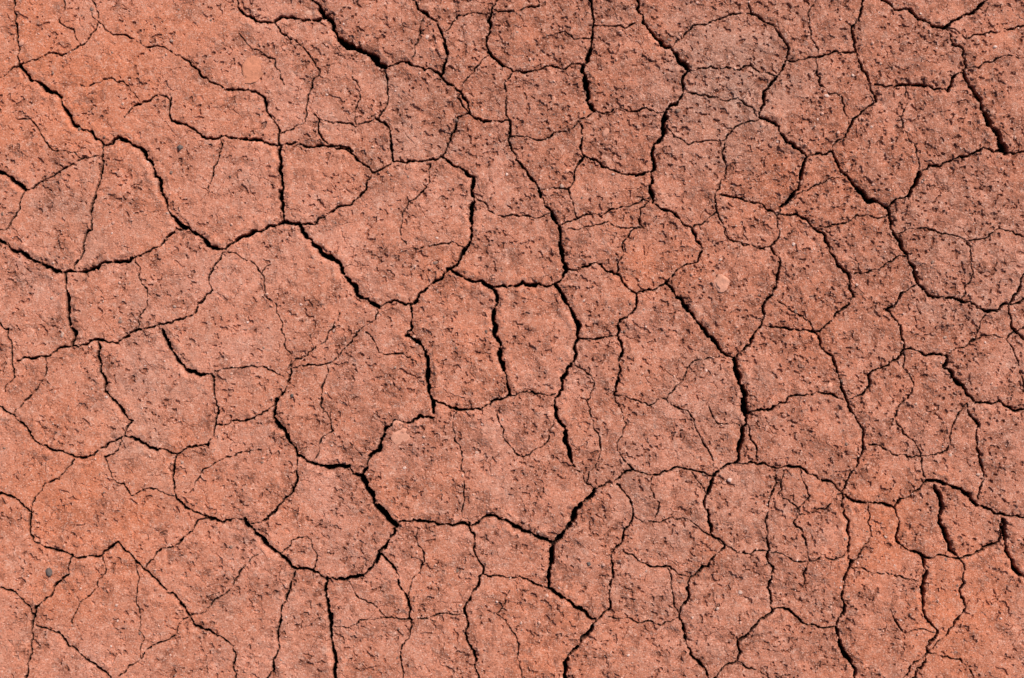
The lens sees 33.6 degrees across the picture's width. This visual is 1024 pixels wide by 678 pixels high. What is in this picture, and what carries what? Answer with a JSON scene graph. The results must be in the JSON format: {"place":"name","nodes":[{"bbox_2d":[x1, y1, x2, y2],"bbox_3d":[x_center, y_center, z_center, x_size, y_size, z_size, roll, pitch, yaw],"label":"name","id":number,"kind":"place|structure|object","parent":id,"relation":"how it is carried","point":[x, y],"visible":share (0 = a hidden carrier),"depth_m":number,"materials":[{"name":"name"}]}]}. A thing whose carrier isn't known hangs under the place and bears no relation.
{"place":"outdoors","nodes":[
{"label":"outdoors","id":0,"kind":"place"},
{"bbox_2d":[0,0,1023,677],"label":"cracked ground","id":1,"kind":"structure","parent":0,"point":[542,328],"depth_m":2.60,"materials":[{"name":"red soil"}]},
{"bbox_2d":[45,568,52,576],"bbox_3d":[-0.709,0.357,2.599,0.011,0.006,0.015,0,90,0],"label":"stone","id":2,"kind":"object","parent":1,"relation":"on","point":[49,571],"visible":1,"depth_m":2.60,"materials":[{"name":"grey stone"}]},
{"bbox_2d":[242,55,262,83],"bbox_3d":[-0.398,-0.413,2.601,0.037,0.002,0.044,0,90,0],"label":"stone","id":3,"kind":"object","parent":1,"relation":"on","point":[251,68],"visible":1,"depth_m":2.60,"materials":[{"name":"stone"}]},
{"bbox_2d":[391,420,410,444],"bbox_3d":[-0.172,0.144,2.600,0.034,0.004,0.039,-38,90,0],"label":"stone","id":4,"kind":"object","parent":1,"relation":"on","point":[398,437],"visible":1,"depth_m":2.60,"materials":[{"name":"stone"}]},
{"bbox_2d":[1,0,1021,677],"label":"pebbles","id":5,"kind":"object","parent":1,"relation":"on","point":[487,332],"visible":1,"depth_m":2.60,"materials":[{"name":"brown stone"}]},
{"bbox_2d":[0,0,1023,677],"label":"soil crumbs","id":6,"kind":"object","parent":1,"relation":"on","point":[558,302],"visible":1,"depth_m":2.60,"materials":[{"name":"soil"}]},
{"bbox_2d":[602,128,609,136],"bbox_3d":[0.143,-0.316,2.601,0.010,0.004,0.016,23,90,0],"label":"stone","id":7,"kind":"object","parent":1,"relation":"on","point":[605,131],"visible":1,"depth_m":2.60,"materials":[{"name":"stone"}]},
{"bbox_2d":[711,274,729,292],"bbox_3d":[0.320,-0.085,2.598,0.026,0.006,0.026,42,90,0],"label":"stone","id":8,"kind":"object","parent":1,"relation":"on","point":[721,282],"visible":1,"depth_m":2.60,"materials":[{"name":"stone"}]}
]}

